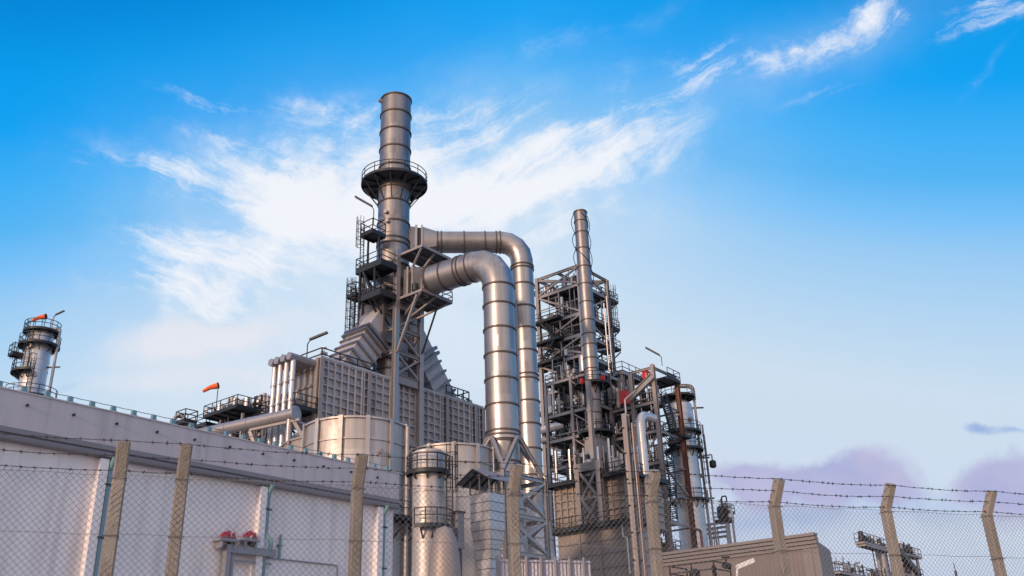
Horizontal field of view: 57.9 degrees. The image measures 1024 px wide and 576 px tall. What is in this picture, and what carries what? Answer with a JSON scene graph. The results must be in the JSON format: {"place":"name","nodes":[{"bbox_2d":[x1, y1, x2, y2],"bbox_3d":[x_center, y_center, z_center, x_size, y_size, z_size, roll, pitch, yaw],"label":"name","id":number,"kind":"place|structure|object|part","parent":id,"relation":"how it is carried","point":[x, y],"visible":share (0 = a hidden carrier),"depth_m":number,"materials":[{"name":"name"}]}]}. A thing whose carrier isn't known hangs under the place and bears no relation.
{"place":"outdoors","nodes":[
{"label":"outdoors","id":0,"kind":"place"},
{"bbox_2d":[6,317,61,397],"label":"silver column","id":1,"kind":"structure","parent":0,"point":[38,346],"depth_m":110.01,"materials":[{"name":"metal"}]},
{"bbox_2d":[32,314,47,325],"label":"windsock","id":2,"kind":"object","parent":1,"relation":"on","point":[43,316],"visible":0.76,"depth_m":112.94,"materials":[{"name":"fabric"}]},
{"bbox_2d":[51,310,64,327],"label":"lamp mast","id":3,"kind":"object","parent":1,"relation":"on","point":[60,312],"visible":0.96,"depth_m":113.20,"materials":[{"name":"metal"}]},
{"bbox_2d":[0,0,1023,575],"label":"sky","id":4,"kind":"structure","parent":0,"point":[811,212],"materials":[{"name":"blue"}]},
{"bbox_2d":[534,264,620,519],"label":"process tower","id":5,"kind":"structure","parent":0,"point":[563,329],"depth_m":127.01,"materials":[{"name":"metal"}]},
{"bbox_2d":[669,556,731,575],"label":"access platform","id":6,"kind":"structure","parent":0,"point":[714,568],"depth_m":57.68,"materials":[{"name":"metal"}]},
{"bbox_2d":[735,558,754,575],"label":"floodlight","id":7,"kind":"object","parent":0,"point":[746,563],"visible":0.95,"depth_m":38.38,"materials":[{"name":"white metal"}]},
{"bbox_2d":[662,532,834,575],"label":"sheet shed","id":8,"kind":"structure","parent":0,"point":[718,553],"depth_m":62.29,"materials":[{"name":"beige metal"}]},
{"label":"ground","id":9,"kind":"structure","parent":0,"visible":0},
{"bbox_2d":[172,408,197,426],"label":"vent elbow","id":10,"kind":"object","parent":9,"relation":"on","point":[182,416],"visible":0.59,"depth_m":82.57,"materials":[{"name":"grey metal"}]},
{"bbox_2d":[0,381,399,575],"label":"warehouse","id":11,"kind":"structure","parent":9,"relation":"on","point":[23,411],"depth_m":33.93,"materials":[{"name":"paint"}]},
{"bbox_2d":[213,530,239,548],"bbox_3d":[-10.895,9.604,35.293,0.565,0.661,0.841,-20,-29,34],"label":"alarm station","id":12,"kind":"object","parent":11,"relation":"attached to","point":[225,539],"visible":0.9,"depth_m":35.15,"materials":[{"name":"red metal"}]},
{"bbox_2d":[237,530,259,548],"bbox_3d":[-10.276,9.809,36.047,0.565,0.661,0.764,-20,-29,34],"label":"alarm station","id":13,"kind":"object","parent":11,"relation":"attached to","point":[249,541],"visible":0.77,"depth_m":35.95,"materials":[{"name":"red metal"}]},
{"bbox_2d":[276,535,282,558],"bbox_3d":[-9.384,10.446,37.331,0.175,0.946,0.200,-20,-29,34],"label":"vent pipe","id":14,"kind":"object","parent":11,"relation":"attached to","point":[280,545],"visible":0.72,"depth_m":37.28,"materials":[{"name":"teal paint"}]},
{"bbox_2d":[266,557,337,575],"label":"cable conduit","id":15,"kind":"object","parent":11,"relation":"attached to","point":[305,562],"visible":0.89,"depth_m":38.13,"materials":[{"name":"grey metal"}]},
{"bbox_2d":[194,393,285,442],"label":"process unit","id":16,"kind":"object","parent":9,"relation":"on","point":[236,408],"visible":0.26,"depth_m":96.05,"materials":[{"name":"metal"}]},
{"bbox_2d":[202,382,219,410],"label":"windsock","id":17,"kind":"object","parent":16,"relation":"on","point":[212,386],"visible":1,"depth_m":97.42,"materials":[{"name":"fabric"}]},
{"bbox_2d":[221,544,275,575],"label":"conduit support","id":18,"kind":"object","parent":9,"relation":"on","point":[229,557],"visible":0.79,"depth_m":35.38,"materials":[{"name":"grey metal"}]},
{"bbox_2d":[248,418,306,440],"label":"pipe bracket","id":19,"kind":"object","parent":9,"relation":"on","point":[296,421],"visible":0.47,"depth_m":77.17,"materials":[{"name":"metal"}]},
{"bbox_2d":[199,405,300,441],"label":"transfer pipe","id":20,"kind":"object","parent":19,"relation":"on","point":[286,415],"visible":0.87,"depth_m":77.60,"materials":[{"name":"grey metal"}]},
{"bbox_2d":[280,436,301,450],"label":"storage tank","id":21,"kind":"object","parent":9,"relation":"on","point":[296,441],"visible":0.1,"depth_m":73.87,"materials":[{"name":"metal"}]},
{"bbox_2d":[301,415,407,575],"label":"storage tank","id":22,"kind":"object","parent":9,"relation":"on","point":[369,435],"visible":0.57,"depth_m":70.10,"materials":[{"name":"metal"}]},
{"bbox_2d":[393,499,411,543],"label":"access platform","id":23,"kind":"structure","parent":22,"relation":"attached to","point":[397,517],"depth_m":68.07,"materials":[{"name":"metal"}]},
{"bbox_2d":[256,347,485,450],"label":"furnace box","id":24,"kind":"object","parent":9,"relation":"on","point":[325,386],"visible":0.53,"depth_m":86.71,"materials":[{"name":"metal"}]},
{"bbox_2d":[267,359,299,444],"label":"header pipe","id":25,"kind":"object","parent":24,"relation":"attached to","point":[271,407],"visible":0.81,"depth_m":81.20,"materials":[{"name":"silver metal"}]},
{"bbox_2d":[272,356,304,444],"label":"header pipe","id":26,"kind":"object","parent":24,"relation":"attached to","point":[279,384],"visible":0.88,"depth_m":80.83,"materials":[{"name":"silver metal"}]},
{"bbox_2d":[278,354,310,446],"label":"header pipe","id":27,"kind":"object","parent":24,"relation":"attached to","point":[285,383],"visible":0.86,"depth_m":80.34,"materials":[{"name":"silver metal"}]},
{"bbox_2d":[286,352,316,408],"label":"header pipe","id":28,"kind":"object","parent":24,"relation":"attached to","point":[294,358],"visible":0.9,"depth_m":80.50,"materials":[{"name":"silver metal"}]},
{"bbox_2d":[306,331,327,356],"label":"floodlight","id":29,"kind":"object","parent":24,"relation":"attached to","point":[318,335],"visible":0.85,"depth_m":84.93,"materials":[{"name":"metal"}]},
{"bbox_2d":[329,283,392,370],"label":"breeching duct","id":30,"kind":"object","parent":24,"relation":"on","point":[368,338],"visible":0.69,"depth_m":89.86,"materials":[{"name":"grey metal"}]},
{"bbox_2d":[361,91,427,376],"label":"chimney stack","id":31,"kind":"object","parent":24,"relation":"on","point":[393,184],"visible":0.75,"depth_m":99.38,"materials":[{"name":"metal"}]},
{"bbox_2d":[344,217,452,445],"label":"support frame","id":32,"kind":"object","parent":24,"relation":"on","point":[421,255],"visible":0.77,"depth_m":92.54,"materials":[{"name":"metal"}]},
{"bbox_2d":[355,195,373,223],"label":"floodlight","id":33,"kind":"object","parent":32,"relation":"on","point":[363,201],"visible":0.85,"depth_m":96.84,"materials":[{"name":"metal"}]},
{"bbox_2d":[408,308,456,397],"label":"breeching duct","id":34,"kind":"object","parent":24,"relation":"attached to","point":[436,379],"visible":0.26,"depth_m":95.25,"materials":[{"name":"grey metal"}]},
{"bbox_2d":[403,426,409,575],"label":"riser pipe","id":35,"kind":"object","parent":9,"relation":"on","point":[407,437],"visible":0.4,"depth_m":69.50,"materials":[{"name":"metal"}]},
{"bbox_2d":[406,443,457,575],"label":"burner vessel","id":36,"kind":"object","parent":9,"relation":"on","point":[422,479],"visible":0.78,"depth_m":64.89,"materials":[{"name":"metal"}]},
{"bbox_2d":[428,526,460,575],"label":"wrapped hopper","id":37,"kind":"object","parent":9,"relation":"on","point":[448,546],"visible":0.82,"depth_m":60.47,"materials":[{"name":"silver metal"}]},
{"bbox_2d":[408,441,495,575],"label":"storage tank","id":38,"kind":"object","parent":9,"relation":"on","point":[473,452],"visible":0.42,"depth_m":76.17,"materials":[{"name":"metal"}]},
{"bbox_2d":[449,510,465,575],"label":"chute","id":39,"kind":"object","parent":9,"relation":"on","point":[460,518],"visible":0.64,"depth_m":65.52,"materials":[{"name":"paint"}]},
{"bbox_2d":[403,250,521,496],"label":"flue duct","id":40,"kind":"object","parent":9,"relation":"on","point":[491,272],"visible":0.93,"depth_m":84.96,"materials":[{"name":"metal"}]},
{"bbox_2d":[409,225,542,506],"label":"flue duct","id":41,"kind":"object","parent":9,"relation":"on","point":[515,249],"visible":0.75,"depth_m":96.91,"materials":[{"name":"metal"}]},
{"bbox_2d":[470,491,504,575],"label":"clad air duct","id":42,"kind":"object","parent":9,"relation":"on","point":[486,504],"visible":0.79,"depth_m":67.34,"materials":[{"name":"metal"}]},
{"bbox_2d":[455,468,508,495],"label":"canopy","id":43,"kind":"object","parent":42,"relation":"on","point":[479,482],"visible":0.88,"depth_m":69.20,"materials":[{"name":"metal"}]},
{"bbox_2d":[0,433,1023,575],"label":"chain link fence","id":44,"kind":"object","parent":9,"relation":"on","point":[118,479],"visible":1,"depth_m":11.17,"materials":[{"name":"metal"}]},
{"bbox_2d":[501,497,528,559],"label":"clad drum","id":45,"kind":"object","parent":9,"relation":"on","point":[523,510],"visible":0.22,"depth_m":77.63,"materials":[{"name":"grey metal"}]},
{"bbox_2d":[482,434,550,559],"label":"duct support tower","id":46,"kind":"structure","parent":9,"relation":"on","point":[527,454],"depth_m":78.76,"materials":[{"name":"grey metal"}]},
{"bbox_2d":[525,506,554,559],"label":"clad drum","id":47,"kind":"object","parent":9,"relation":"on","point":[539,535],"visible":0.15,"depth_m":86.55,"materials":[{"name":"grey metal"}]},
{"bbox_2d":[495,556,590,575],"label":"sheet hoarding","id":48,"kind":"object","parent":9,"relation":"on","point":[527,567],"visible":0.78,"depth_m":49.24,"materials":[{"name":"metal"}]},
{"bbox_2d":[544,353,624,556],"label":"steel frame","id":49,"kind":"structure","parent":9,"relation":"on","point":[575,406],"depth_m":114.34,"materials":[{"name":"metal"}]},
{"bbox_2d":[541,429,578,442],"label":"crossover pipe","id":50,"kind":"object","parent":49,"relation":"attached to","point":[543,440],"visible":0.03,"depth_m":120.60,"materials":[{"name":"silver metal"}]},
{"bbox_2d":[541,420,585,433],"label":"crossover pipe","id":51,"kind":"object","parent":49,"relation":"attached to","point":[555,426],"visible":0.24,"depth_m":119.64,"materials":[{"name":"silver metal"}]},
{"bbox_2d":[571,209,613,440],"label":"chimney stack","id":52,"kind":"object","parent":49,"relation":"on","point":[586,304],"visible":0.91,"depth_m":113.95,"materials":[{"name":"metal"}]},
{"bbox_2d":[579,378,583,391],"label":"red cabinet","id":53,"kind":"object","parent":52,"relation":"attached to","point":[581,380],"visible":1,"depth_m":109.86,"materials":[{"name":"paint"}]},
{"bbox_2d":[585,381,596,460],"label":"cable riser","id":54,"kind":"object","parent":52,"relation":"attached to","point":[591,428],"visible":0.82,"depth_m":107.29,"materials":[{"name":"metal"}]},
{"bbox_2d":[583,435,609,471],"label":"flue hood","id":55,"kind":"object","parent":52,"relation":"attached to","point":[600,442],"visible":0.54,"depth_m":107.80,"materials":[{"name":"metal"}]},
{"bbox_2d":[600,375,604,388],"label":"red cabinet","id":56,"kind":"object","parent":52,"relation":"attached to","point":[602,377],"visible":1,"depth_m":109.94,"materials":[{"name":"paint"}]},
{"bbox_2d":[550,507,650,575],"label":"heater box","id":57,"kind":"object","parent":9,"relation":"on","point":[580,548],"visible":0.45,"depth_m":96.07,"materials":[{"name":"metal"}]},
{"bbox_2d":[573,460,605,524],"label":"braced portal","id":58,"kind":"object","parent":57,"relation":"on","point":[592,465],"visible":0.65,"depth_m":99.35,"materials":[{"name":"metal"}]},
{"bbox_2d":[545,438,668,532],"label":"heater box","id":59,"kind":"object","parent":57,"relation":"on","point":[560,487],"visible":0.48,"depth_m":101.31,"materials":[{"name":"metal"}]},
{"bbox_2d":[621,522,630,573],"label":"conduit loop","id":60,"kind":"object","parent":57,"relation":"attached to","point":[627,547],"visible":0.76,"depth_m":93.65,"materials":[{"name":"grey metal"}]},
{"bbox_2d":[601,361,649,455],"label":"top deck","id":61,"kind":"structure","parent":9,"relation":"on","point":[623,375],"depth_m":117.79,"materials":[{"name":"metal"}]},
{"bbox_2d":[621,390,647,575],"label":"steel mast","id":62,"kind":"object","parent":9,"relation":"on","point":[628,453],"visible":0.95,"depth_m":91.57,"materials":[{"name":"grey metal"}]},
{"bbox_2d":[636,412,656,494],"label":"elbow pipe","id":63,"kind":"object","parent":9,"relation":"on","point":[642,417],"visible":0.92,"depth_m":101.39,"materials":[{"name":"metal"}]},
{"bbox_2d":[607,364,697,551],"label":"equipment frame","id":64,"kind":"object","parent":9,"relation":"on","point":[653,401],"visible":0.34,"depth_m":110.43,"materials":[{"name":"metal"}]},
{"bbox_2d":[619,390,629,404],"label":"red cabinet","id":65,"kind":"object","parent":64,"relation":"attached to","point":[623,394],"visible":0.7,"depth_m":108.28,"materials":[{"name":"paint"}]},
{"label":"door","id":66,"kind":"part","parent":65,"relation":"part of","materials":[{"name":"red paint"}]},
{"bbox_2d":[642,370,649,378],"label":"red cabinet","id":67,"kind":"object","parent":64,"relation":"attached to","point":[643,374],"visible":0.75,"depth_m":111.80,"materials":[{"name":"paint"}]},
{"bbox_2d":[645,347,662,365],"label":"floodlight","id":68,"kind":"object","parent":64,"relation":"on","point":[656,353],"visible":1,"depth_m":113.55,"materials":[{"name":"metal"}]},
{"bbox_2d":[660,384,709,549],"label":"silver column","id":69,"kind":"structure","parent":9,"relation":"on","point":[694,449],"depth_m":120.11,"materials":[{"name":"metal"}]},
{"bbox_2d":[673,384,717,545],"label":"overhead pipe","id":70,"kind":"object","parent":9,"relation":"on","point":[712,463],"visible":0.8,"depth_m":121.16,"materials":[{"name":"metal"}]},
{"bbox_2d":[690,527,703,546],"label":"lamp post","id":71,"kind":"object","parent":9,"relation":"on","point":[697,529],"visible":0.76,"depth_m":107.33,"materials":[{"name":"grey metal"}]},
{"bbox_2d":[706,495,735,545],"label":"pipe cluster","id":72,"kind":"object","parent":9,"relation":"on","point":[726,522],"visible":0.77,"depth_m":123.61,"materials":[{"name":"metal"}]},
{"bbox_2d":[833,531,923,575],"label":"distant process unit","id":73,"kind":"object","parent":9,"relation":"on","point":[905,558],"visible":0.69,"depth_m":138.38,"materials":[{"name":"metal"}]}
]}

